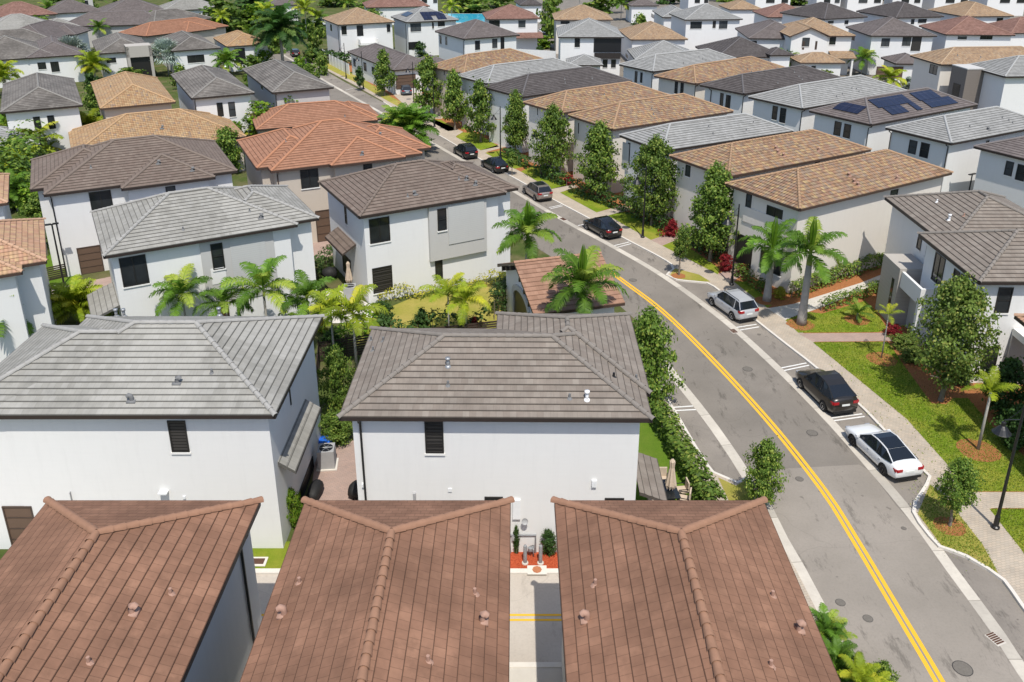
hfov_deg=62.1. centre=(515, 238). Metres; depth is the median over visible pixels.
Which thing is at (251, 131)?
palm tree
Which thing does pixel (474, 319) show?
shrub
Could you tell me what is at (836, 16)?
house
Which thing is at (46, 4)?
palm tree
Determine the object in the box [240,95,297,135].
shrub row
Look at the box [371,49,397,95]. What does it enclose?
tree
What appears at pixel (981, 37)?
window
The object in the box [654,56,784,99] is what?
house
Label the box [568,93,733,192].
house
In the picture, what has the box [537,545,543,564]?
bollard
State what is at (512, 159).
tree
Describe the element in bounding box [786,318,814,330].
mulch ring
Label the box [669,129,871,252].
house
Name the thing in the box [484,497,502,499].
window
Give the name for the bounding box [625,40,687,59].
house
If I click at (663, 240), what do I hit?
walk
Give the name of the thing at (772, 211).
window
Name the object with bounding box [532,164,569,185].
hedge
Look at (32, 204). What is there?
shrub
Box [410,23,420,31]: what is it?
window
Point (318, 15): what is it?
palm tree
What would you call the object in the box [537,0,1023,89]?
paving
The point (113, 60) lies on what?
window
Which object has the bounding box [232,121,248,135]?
shrub
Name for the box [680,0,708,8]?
house
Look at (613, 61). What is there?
window
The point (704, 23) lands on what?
house
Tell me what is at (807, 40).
window
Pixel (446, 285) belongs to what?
palm tree
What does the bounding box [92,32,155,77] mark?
house
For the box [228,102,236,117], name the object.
window
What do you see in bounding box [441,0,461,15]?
palm tree
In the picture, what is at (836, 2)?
house
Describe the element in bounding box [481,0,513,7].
shrub
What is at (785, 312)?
walk
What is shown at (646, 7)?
house
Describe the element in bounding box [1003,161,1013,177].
window
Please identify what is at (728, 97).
window
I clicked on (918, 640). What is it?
yellow line
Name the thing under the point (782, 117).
window
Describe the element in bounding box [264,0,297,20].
house
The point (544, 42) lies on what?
shrub
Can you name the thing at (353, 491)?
covered grill
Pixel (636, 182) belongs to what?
street lamp
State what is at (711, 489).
hedge
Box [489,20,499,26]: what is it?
window
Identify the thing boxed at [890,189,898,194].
window
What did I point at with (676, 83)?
window
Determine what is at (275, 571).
kerb
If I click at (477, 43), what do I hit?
window
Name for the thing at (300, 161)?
house
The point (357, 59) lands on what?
street lamp
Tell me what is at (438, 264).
window
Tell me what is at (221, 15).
palm tree
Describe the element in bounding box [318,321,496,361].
slat fence
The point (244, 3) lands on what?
shrub
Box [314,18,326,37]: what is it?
shrub
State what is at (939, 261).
window
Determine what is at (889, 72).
palm tree
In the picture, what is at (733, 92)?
house
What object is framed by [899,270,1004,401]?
tree
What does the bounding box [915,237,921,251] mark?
window
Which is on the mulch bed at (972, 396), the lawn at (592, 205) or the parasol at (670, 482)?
the lawn at (592, 205)
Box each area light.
[45,222,65,282]
[968,173,975,189]
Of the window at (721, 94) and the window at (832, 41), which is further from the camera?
the window at (832, 41)
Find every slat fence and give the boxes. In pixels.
[46,264,67,279]
[316,341,320,383]
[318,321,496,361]
[322,49,349,74]
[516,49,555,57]
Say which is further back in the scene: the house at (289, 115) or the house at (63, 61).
the house at (63, 61)
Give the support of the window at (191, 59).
in the house at (192, 50)
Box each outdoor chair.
[659,467,667,478]
[676,477,689,499]
[680,487,691,499]
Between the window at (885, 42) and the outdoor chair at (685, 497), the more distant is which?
the window at (885, 42)
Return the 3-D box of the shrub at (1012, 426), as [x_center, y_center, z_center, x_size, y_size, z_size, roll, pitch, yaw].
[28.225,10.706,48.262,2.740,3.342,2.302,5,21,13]
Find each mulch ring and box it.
[671,273,684,278]
[754,297,774,304]
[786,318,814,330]
[844,315,869,324]
[866,352,897,365]
[933,516,965,535]
[956,438,1001,461]
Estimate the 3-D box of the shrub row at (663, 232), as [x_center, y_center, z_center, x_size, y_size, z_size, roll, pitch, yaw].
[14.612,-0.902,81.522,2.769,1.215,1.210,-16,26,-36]
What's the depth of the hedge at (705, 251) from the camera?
76.25 m
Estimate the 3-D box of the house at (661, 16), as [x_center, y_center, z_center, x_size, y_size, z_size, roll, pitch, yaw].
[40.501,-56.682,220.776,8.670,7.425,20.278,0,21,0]
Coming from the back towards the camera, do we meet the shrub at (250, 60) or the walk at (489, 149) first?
the shrub at (250, 60)
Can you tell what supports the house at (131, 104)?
on the ground at (516, 252)
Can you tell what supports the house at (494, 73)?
on the ground at (516, 252)
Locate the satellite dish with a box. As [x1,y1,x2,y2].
[521,518,527,524]
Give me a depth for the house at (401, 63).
149.87 m
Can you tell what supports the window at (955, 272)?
in the house at (943, 236)
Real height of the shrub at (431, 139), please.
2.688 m
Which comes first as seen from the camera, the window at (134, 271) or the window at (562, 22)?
the window at (134, 271)
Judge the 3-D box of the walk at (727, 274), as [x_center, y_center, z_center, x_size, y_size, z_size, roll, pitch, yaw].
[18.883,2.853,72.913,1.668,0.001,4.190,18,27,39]
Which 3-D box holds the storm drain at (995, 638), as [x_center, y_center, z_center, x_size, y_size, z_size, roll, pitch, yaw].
[20.253,16.905,35.904,0.500,0.025,0.660,-8,22,-20]
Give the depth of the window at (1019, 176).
80.31 m
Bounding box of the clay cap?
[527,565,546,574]
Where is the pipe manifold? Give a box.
[510,534,535,556]
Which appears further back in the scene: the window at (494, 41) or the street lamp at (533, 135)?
the window at (494, 41)
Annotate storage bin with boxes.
[318,435,331,443]
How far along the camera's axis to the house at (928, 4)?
263.55 m
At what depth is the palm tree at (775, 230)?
65.49 m
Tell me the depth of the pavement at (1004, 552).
53.12 m
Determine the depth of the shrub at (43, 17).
215.96 m
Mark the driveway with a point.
(408, 99)
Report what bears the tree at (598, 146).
on the lawn at (592, 205)
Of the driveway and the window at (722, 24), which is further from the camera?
the window at (722, 24)
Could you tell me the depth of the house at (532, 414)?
39.19 m
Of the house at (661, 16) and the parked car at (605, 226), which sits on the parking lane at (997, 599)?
the parked car at (605, 226)
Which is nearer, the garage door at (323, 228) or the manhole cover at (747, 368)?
the manhole cover at (747, 368)
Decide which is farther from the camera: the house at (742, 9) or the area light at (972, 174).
the house at (742, 9)
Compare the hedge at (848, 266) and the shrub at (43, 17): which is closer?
the hedge at (848, 266)
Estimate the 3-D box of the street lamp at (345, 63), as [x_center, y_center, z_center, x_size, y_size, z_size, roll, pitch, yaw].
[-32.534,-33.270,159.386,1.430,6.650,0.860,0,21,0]
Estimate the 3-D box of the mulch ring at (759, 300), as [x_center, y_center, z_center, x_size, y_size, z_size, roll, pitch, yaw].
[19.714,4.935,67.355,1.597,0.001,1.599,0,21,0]
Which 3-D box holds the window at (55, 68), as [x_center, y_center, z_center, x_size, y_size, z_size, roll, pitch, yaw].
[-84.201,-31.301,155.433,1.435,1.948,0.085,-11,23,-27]
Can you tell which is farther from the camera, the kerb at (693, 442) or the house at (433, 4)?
the house at (433, 4)
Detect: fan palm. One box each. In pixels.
[57,34,91,55]
[149,36,182,75]
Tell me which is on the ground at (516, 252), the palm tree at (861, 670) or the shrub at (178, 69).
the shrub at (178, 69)
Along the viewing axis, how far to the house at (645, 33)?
178.04 m
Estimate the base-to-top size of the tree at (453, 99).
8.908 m
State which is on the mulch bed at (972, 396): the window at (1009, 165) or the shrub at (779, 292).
the shrub at (779, 292)
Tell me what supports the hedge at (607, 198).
on the mulch bed at (972, 396)
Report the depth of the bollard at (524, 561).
39.85 m
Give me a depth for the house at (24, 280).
55.95 m
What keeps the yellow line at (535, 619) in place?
on the alley
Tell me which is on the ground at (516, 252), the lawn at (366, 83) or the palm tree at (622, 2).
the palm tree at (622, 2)
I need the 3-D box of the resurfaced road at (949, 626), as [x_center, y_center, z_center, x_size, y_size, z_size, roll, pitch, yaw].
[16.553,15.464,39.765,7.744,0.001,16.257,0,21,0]
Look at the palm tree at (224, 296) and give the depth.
57.87 m
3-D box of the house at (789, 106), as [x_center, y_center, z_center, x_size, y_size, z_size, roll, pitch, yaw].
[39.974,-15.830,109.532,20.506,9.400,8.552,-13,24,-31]
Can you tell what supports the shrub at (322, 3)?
on the ground at (516, 252)
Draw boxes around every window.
[33,116,41,130]
[37,62,46,69]
[47,115,55,129]
[50,61,59,72]
[88,190,112,209]
[107,58,115,63]
[118,254,150,288]
[165,186,175,191]
[167,420,190,454]
[187,54,204,63]
[210,242,225,271]
[216,102,223,116]
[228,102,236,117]
[289,390,292,406]
[300,168,319,189]
[341,26,346,34]
[344,206,347,225]
[363,163,371,169]
[369,216,390,245]
[372,265,393,294]
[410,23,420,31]
[424,422,444,455]
[435,260,442,280]
[437,208,447,232]
[438,21,444,26]
[475,41,479,50]
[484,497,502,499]
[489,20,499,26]
[492,39,496,48]
[518,20,525,27]
[560,21,569,24]
[574,38,579,47]
[603,59,607,67]
[605,498,623,499]
[611,59,615,67]
[634,71,637,82]
[674,81,677,93]
[680,83,683,92]
[684,165,690,177]
[690,22,701,28]
[719,21,727,28]
[719,93,723,105]
[725,95,730,108]
[745,193,751,207]
[758,250,781,277]
[766,205,782,219]
[771,106,777,120]
[778,108,785,123]
[802,38,809,46]
[829,37,835,44]
[833,121,841,136]
[842,124,850,139]
[881,38,889,46]
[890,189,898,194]
[901,37,911,46]
[907,140,917,155]
[910,37,921,51]
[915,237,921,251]
[918,19,926,23]
[918,142,929,159]
[928,64,937,75]
[930,252,945,287]
[951,83,960,96]
[952,268,960,280]
[957,36,966,39]
[980,36,992,39]
[982,346,998,370]
[994,287,1013,314]
[1000,0,1009,2]
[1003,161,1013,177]
[1014,164,1023,182]
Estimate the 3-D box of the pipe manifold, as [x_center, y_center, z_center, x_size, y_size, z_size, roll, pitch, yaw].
[0.336,14.627,40.342,1.290,1.087,0.556,0,21,0]
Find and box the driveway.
[392,92,441,118]
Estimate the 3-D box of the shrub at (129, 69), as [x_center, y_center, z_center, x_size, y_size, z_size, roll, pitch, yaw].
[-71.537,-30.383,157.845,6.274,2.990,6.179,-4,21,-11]
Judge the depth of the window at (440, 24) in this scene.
186.74 m
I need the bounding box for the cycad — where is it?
[843,297,874,322]
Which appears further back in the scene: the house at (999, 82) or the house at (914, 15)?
the house at (914, 15)
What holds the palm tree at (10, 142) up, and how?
on the ground at (516, 252)
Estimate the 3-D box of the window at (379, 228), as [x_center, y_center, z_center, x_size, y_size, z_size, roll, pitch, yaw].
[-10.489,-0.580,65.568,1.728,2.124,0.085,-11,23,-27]
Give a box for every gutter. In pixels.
[279,53,1023,681]
[666,361,842,643]
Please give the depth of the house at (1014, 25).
179.94 m
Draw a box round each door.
[2,506,33,544]
[76,245,104,274]
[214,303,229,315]
[315,209,330,241]
[396,74,415,88]
[876,66,903,77]
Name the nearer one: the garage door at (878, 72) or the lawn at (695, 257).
the lawn at (695, 257)
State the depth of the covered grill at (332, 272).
71.19 m
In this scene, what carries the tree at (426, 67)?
on the mulch bed at (972, 396)
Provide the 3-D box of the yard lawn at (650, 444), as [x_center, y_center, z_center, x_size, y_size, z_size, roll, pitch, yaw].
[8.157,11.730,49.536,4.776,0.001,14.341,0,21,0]
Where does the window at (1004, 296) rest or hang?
in the house at (943, 236)
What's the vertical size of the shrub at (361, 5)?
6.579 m
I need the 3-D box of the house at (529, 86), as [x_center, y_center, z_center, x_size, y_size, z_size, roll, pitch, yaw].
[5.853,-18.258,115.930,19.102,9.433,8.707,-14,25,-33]
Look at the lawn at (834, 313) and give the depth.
63.74 m
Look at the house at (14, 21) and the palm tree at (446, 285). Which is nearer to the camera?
the palm tree at (446, 285)
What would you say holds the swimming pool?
on the ground at (516, 252)
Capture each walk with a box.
[426,118,462,135]
[481,145,503,151]
[509,668,562,681]
[552,184,577,191]
[597,206,629,214]
[652,234,678,245]
[718,269,740,280]
[768,275,879,319]
[798,333,892,341]
[976,492,1023,507]
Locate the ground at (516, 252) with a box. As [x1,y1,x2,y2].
[0,0,677,558]
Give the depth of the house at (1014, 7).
263.71 m
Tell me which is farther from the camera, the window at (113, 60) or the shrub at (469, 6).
the shrub at (469, 6)
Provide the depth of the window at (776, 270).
69.46 m
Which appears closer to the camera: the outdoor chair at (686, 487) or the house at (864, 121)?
the outdoor chair at (686, 487)
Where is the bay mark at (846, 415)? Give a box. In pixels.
[831,413,861,417]
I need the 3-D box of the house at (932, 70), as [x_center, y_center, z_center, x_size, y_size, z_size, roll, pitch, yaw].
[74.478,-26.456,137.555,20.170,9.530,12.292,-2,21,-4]
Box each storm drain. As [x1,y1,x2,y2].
[729,329,738,333]
[985,632,1005,645]
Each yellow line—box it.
[261,614,560,615]
[510,619,561,620]
[611,271,944,681]
[615,276,937,681]
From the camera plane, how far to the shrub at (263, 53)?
169.98 m
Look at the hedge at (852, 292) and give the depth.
66.90 m
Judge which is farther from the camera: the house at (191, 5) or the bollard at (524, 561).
the house at (191, 5)
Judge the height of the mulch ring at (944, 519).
0.001 m
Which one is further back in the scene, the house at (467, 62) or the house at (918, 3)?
the house at (918, 3)
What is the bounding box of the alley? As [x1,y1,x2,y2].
[256,575,561,661]
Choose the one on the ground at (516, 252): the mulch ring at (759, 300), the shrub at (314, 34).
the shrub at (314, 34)
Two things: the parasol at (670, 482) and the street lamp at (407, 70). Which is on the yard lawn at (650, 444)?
the parasol at (670, 482)
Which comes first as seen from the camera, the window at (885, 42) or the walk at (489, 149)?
the walk at (489, 149)
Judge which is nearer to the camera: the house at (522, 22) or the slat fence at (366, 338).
the slat fence at (366, 338)
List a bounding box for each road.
[268,50,908,518]
[753,465,1022,681]
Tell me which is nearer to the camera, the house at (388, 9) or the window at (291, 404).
the window at (291, 404)
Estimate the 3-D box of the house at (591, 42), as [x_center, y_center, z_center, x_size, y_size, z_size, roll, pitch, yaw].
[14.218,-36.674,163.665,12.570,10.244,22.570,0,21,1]
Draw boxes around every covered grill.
[322,267,337,278]
[348,480,357,499]
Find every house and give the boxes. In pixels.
[0,1,57,19]
[0,13,79,29]
[0,28,46,40]
[0,35,54,87]
[0,72,82,155]
[0,126,40,180]
[0,173,11,218]
[0,217,55,361]
[0,307,324,548]
[0,496,263,681]
[18,20,90,49]
[25,35,85,81]
[29,135,237,276]
[45,0,100,20]
[68,10,152,47]
[68,71,246,171]
[87,184,319,315]
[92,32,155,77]
[98,0,162,11]
[120,17,228,56]
[144,8,213,23]
[157,30,220,72]
[159,0,217,15]
[170,65,254,136]
[213,30,270,71]
[236,118,431,242]
[240,496,514,681]
[242,59,333,112]
[251,100,381,133]
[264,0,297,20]
[318,159,518,302]
[322,7,394,59]
[336,311,666,551]
[347,43,444,94]
[362,0,429,24]
[391,6,458,56]
[421,0,437,10]
[433,48,542,121]
[435,19,519,59]
[458,57,581,135]
[482,4,543,49]
[483,66,632,152]
[514,0,541,21]
[523,81,669,172]
[550,496,840,681]
[552,5,613,53]
[556,18,623,75]
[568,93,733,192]
[618,21,687,60]
[619,48,735,89]
[619,113,793,220]
[625,0,658,22]
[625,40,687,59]
[651,5,681,28]
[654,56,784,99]
[669,3,742,49]
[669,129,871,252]
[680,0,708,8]
[695,36,793,66]
[700,65,839,114]
[719,0,760,26]
[725,149,953,292]
[735,19,786,48]
[746,0,789,7]
[748,74,906,131]
[752,3,795,22]
[779,17,856,75]
[780,2,867,31]
[808,0,840,5]
[809,87,977,153]
[840,0,882,12]
[845,16,937,82]
[856,1,943,28]
[875,190,1023,384]
[884,0,922,6]
[885,106,1023,191]
[909,46,1023,92]
[919,15,1015,51]
[921,0,968,9]
[928,1,1013,22]
[947,55,1023,114]
[969,0,1023,15]
[973,136,1023,207]
[988,17,1023,46]
[1014,313,1023,436]
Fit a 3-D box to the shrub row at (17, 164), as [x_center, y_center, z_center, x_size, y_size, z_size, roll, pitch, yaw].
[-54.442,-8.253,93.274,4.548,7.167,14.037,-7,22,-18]
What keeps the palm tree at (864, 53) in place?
on the ground at (516, 252)
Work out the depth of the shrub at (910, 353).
57.77 m
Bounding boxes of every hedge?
[302,48,351,64]
[314,244,333,277]
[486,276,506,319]
[501,147,533,168]
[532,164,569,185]
[568,177,636,213]
[628,203,672,231]
[648,390,726,499]
[688,233,727,263]
[731,263,765,293]
[788,252,884,297]
[817,280,878,310]
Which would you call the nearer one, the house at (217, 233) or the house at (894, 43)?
the house at (217, 233)
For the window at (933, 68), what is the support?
in the house at (932, 70)
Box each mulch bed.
[346,62,1023,508]
[510,552,557,567]
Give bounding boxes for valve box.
[254,557,268,566]
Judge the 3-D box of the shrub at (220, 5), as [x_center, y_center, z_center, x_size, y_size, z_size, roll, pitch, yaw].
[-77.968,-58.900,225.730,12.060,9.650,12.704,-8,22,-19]
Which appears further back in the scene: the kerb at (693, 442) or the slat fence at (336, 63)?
the slat fence at (336, 63)
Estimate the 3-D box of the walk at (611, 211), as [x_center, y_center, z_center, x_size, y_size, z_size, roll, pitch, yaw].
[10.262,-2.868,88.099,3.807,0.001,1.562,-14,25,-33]
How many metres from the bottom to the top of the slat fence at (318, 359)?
1.640 m
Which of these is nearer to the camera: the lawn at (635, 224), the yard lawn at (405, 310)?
the yard lawn at (405, 310)
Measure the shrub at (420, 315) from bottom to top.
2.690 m
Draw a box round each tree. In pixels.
[0,60,23,83]
[0,114,7,125]
[0,137,31,172]
[0,144,38,182]
[0,295,34,337]
[4,168,30,211]
[5,121,63,153]
[37,0,55,7]
[40,140,59,154]
[48,274,102,324]
[74,50,111,76]
[79,108,102,125]
[85,290,118,315]
[87,18,110,37]
[149,263,214,315]
[192,276,253,315]
[209,48,244,71]
[211,8,231,23]
[221,255,303,315]
[237,24,262,36]
[245,125,256,134]
[250,3,307,60]
[254,0,274,17]
[277,269,334,315]
[291,0,315,39]
[306,9,328,37]
[308,284,350,344]
[319,284,388,368]
[337,0,356,9]
[353,66,364,90]
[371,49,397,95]
[377,102,439,145]
[411,52,444,112]
[419,272,473,325]
[438,68,469,129]
[438,276,491,325]
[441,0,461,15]
[461,76,496,141]
[492,201,562,258]
[501,89,528,153]
[505,151,517,174]
[526,101,577,178]
[541,243,628,313]
[572,119,621,197]
[610,0,628,19]
[615,130,683,225]
[632,304,685,404]
[671,226,690,274]
[675,159,739,261]
[736,216,802,301]
[741,435,788,507]
[774,216,847,325]
[809,602,857,645]
[822,634,857,681]
[836,650,892,681]
[847,46,879,74]
[872,65,906,86]
[877,303,903,357]
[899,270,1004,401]
[931,456,985,526]
[960,366,1020,449]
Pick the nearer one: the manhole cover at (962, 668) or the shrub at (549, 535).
the manhole cover at (962, 668)
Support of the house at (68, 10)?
on the ground at (516, 252)
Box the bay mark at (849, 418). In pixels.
[834,416,864,420]
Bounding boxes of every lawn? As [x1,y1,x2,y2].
[46,254,77,284]
[252,541,289,567]
[330,66,400,102]
[356,282,506,345]
[433,120,453,130]
[456,132,498,149]
[486,150,527,168]
[521,166,567,188]
[560,188,614,211]
[608,212,665,239]
[635,409,706,499]
[663,241,718,273]
[670,268,708,280]
[719,478,753,499]
[733,281,770,307]
[786,301,885,332]
[813,342,1023,490]
[918,485,997,572]
[990,509,1023,551]
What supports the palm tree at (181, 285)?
on the ground at (516, 252)
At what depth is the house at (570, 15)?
189.39 m
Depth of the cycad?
63.93 m
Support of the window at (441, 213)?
in the house at (418, 223)
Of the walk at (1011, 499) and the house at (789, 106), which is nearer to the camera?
the walk at (1011, 499)
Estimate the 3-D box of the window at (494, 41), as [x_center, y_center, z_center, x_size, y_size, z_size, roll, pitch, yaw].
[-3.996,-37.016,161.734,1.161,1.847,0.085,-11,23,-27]
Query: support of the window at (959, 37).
in the house at (966, 30)
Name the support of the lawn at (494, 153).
on the mulch bed at (972, 396)
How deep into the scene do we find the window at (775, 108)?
104.26 m
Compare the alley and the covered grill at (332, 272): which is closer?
the alley
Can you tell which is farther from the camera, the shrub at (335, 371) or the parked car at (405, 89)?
the parked car at (405, 89)
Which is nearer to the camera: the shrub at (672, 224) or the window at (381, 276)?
the window at (381, 276)
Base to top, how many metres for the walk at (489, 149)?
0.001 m
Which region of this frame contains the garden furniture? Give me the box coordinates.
[306,479,323,499]
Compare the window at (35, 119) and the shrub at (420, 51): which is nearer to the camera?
the window at (35, 119)
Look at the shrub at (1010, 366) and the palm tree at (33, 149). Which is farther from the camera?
the palm tree at (33, 149)
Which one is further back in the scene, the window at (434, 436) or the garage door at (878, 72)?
the garage door at (878, 72)
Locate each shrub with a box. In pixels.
[9,188,18,208]
[14,182,37,210]
[17,193,42,217]
[33,15,50,19]
[78,0,99,7]
[81,85,100,116]
[82,72,100,95]
[116,67,148,74]
[167,63,185,87]
[198,0,247,31]
[211,124,244,174]
[227,0,267,17]
[231,12,256,28]
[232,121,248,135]
[237,54,262,69]
[242,1,273,28]
[242,74,247,86]
[253,48,274,63]
[262,29,291,53]
[286,488,303,528]
[292,55,310,67]
[294,19,311,38]
[301,63,319,77]
[303,48,316,62]
[305,23,323,50]
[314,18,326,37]
[315,50,328,75]
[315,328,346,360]
[316,0,356,6]
[316,343,356,413]
[317,317,328,333]
[318,408,352,446]
[356,0,364,8]
[365,8,381,14]
[373,299,394,326]
[410,307,432,327]
[414,40,426,55]
[415,134,434,150]
[452,0,493,12]
[469,316,478,327]
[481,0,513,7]
[513,525,519,553]
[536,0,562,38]
[537,35,553,48]
[540,528,556,556]
[564,175,573,184]
[582,0,618,13]
[630,12,646,25]
[656,0,679,4]
[665,218,678,236]
[718,253,732,271]
[734,263,748,274]
[772,286,787,299]
[790,0,807,5]
[873,658,899,681]
[883,322,900,335]
[886,332,919,349]
[892,330,902,339]
[896,344,923,364]
[903,76,910,88]
[954,364,976,385]
[981,355,1023,421]
[990,401,1023,452]
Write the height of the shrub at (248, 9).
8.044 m
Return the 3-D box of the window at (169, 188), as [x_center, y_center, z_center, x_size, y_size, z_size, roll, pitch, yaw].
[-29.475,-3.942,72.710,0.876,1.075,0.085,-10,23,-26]
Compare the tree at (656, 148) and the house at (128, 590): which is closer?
the house at (128, 590)
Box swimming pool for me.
[448,14,484,23]
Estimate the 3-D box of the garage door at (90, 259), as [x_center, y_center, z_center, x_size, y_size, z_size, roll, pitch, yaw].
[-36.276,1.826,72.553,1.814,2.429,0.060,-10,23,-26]
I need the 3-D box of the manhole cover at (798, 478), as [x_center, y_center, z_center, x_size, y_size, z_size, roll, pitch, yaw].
[15.384,13.059,46.142,0.440,0.018,0.440,0,21,0]
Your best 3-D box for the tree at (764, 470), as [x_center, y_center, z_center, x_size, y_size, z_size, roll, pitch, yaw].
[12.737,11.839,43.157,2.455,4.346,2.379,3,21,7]
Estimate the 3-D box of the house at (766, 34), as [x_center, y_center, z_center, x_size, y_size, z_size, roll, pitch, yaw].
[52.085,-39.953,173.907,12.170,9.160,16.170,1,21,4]
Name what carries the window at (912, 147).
in the house at (948, 141)
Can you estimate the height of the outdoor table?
0.730 m
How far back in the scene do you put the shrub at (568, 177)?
96.38 m
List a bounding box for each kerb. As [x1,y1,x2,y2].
[255,568,558,574]
[383,102,1023,611]
[509,662,561,667]
[661,389,746,482]
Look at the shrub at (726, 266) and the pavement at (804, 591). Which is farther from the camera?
the shrub at (726, 266)
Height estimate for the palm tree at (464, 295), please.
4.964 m
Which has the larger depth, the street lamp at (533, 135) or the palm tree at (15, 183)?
the street lamp at (533, 135)
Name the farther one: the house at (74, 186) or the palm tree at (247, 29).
the palm tree at (247, 29)
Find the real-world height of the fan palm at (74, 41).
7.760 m
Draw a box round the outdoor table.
[662,479,680,499]
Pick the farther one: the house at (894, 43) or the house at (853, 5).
the house at (853, 5)
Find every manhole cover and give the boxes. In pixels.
[743,367,752,370]
[795,476,803,480]
[806,430,817,435]
[835,599,845,605]
[863,615,872,621]
[952,660,972,675]
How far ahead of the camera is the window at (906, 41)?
162.75 m
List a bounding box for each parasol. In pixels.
[345,261,352,282]
[665,458,676,499]
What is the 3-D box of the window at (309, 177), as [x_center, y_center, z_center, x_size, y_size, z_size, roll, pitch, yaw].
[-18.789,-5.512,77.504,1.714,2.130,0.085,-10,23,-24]
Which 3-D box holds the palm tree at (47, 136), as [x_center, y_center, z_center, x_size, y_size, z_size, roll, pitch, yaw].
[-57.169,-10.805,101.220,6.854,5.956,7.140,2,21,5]
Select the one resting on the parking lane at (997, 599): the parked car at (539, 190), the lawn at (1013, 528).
the parked car at (539, 190)
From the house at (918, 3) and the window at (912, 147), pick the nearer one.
the window at (912, 147)
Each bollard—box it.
[522,545,527,564]
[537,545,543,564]
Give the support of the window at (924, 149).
in the house at (948, 141)
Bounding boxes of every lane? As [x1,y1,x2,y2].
[52,241,332,293]
[283,47,1023,660]
[651,364,742,481]
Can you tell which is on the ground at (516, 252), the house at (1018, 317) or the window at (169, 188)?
the house at (1018, 317)
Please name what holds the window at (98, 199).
in the house at (74, 186)
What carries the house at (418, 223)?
on the ground at (516, 252)
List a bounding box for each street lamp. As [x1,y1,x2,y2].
[338,43,346,78]
[355,52,364,88]
[406,62,413,101]
[425,84,435,126]
[490,106,501,157]
[531,125,542,176]
[633,166,646,237]
[722,204,739,285]
[991,406,1023,530]
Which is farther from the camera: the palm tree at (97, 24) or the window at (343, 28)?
the palm tree at (97, 24)
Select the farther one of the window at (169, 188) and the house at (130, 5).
the house at (130, 5)
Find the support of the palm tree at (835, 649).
on the pavement at (804, 591)
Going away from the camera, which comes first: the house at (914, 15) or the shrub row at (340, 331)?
the shrub row at (340, 331)
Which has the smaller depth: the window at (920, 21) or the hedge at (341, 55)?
the hedge at (341, 55)
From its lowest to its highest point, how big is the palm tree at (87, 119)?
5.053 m
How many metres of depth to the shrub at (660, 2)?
299.45 m
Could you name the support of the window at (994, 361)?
in the house at (943, 236)
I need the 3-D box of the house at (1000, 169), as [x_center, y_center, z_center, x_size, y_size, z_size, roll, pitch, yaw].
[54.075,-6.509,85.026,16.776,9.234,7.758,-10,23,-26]
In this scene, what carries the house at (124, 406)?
on the ground at (516, 252)
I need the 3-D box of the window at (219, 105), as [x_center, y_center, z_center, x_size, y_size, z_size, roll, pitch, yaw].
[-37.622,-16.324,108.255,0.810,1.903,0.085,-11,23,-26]
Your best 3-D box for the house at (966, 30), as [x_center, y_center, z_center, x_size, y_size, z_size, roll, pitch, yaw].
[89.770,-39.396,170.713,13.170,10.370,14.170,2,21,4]
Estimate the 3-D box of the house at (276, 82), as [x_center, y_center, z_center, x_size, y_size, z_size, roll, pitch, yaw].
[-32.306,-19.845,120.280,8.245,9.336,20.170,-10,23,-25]
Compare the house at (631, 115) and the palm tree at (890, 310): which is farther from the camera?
the house at (631, 115)
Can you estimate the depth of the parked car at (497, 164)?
101.44 m
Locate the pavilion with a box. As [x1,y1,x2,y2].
[497,251,624,313]
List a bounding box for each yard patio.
[312,440,357,499]
[324,291,372,322]
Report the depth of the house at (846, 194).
70.62 m
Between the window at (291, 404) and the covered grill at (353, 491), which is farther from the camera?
the covered grill at (353, 491)
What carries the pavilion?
on the ground at (516, 252)
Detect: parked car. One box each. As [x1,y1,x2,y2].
[289,48,299,56]
[400,84,411,94]
[453,143,477,158]
[481,156,508,172]
[522,181,552,200]
[583,215,622,238]
[707,288,758,320]
[795,368,858,414]
[845,423,923,480]
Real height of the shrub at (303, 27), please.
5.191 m
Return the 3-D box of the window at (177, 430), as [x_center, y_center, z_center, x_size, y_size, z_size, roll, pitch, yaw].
[-15.379,9.081,38.776,0.896,1.776,0.085,0,21,0]
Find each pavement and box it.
[326,68,1023,602]
[656,397,840,680]
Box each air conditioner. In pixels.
[316,442,338,471]
[343,283,356,299]
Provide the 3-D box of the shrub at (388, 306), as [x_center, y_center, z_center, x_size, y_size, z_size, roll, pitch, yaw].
[-9.774,5.778,62.810,1.795,2.665,1.729,-5,21,-12]
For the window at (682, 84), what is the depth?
117.84 m
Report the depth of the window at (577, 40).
161.13 m
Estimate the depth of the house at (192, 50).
163.97 m
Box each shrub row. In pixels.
[0,119,50,210]
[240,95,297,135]
[318,310,377,343]
[375,305,487,327]
[377,268,505,300]
[657,226,675,236]
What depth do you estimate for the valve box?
40.09 m
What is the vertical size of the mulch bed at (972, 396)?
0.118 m

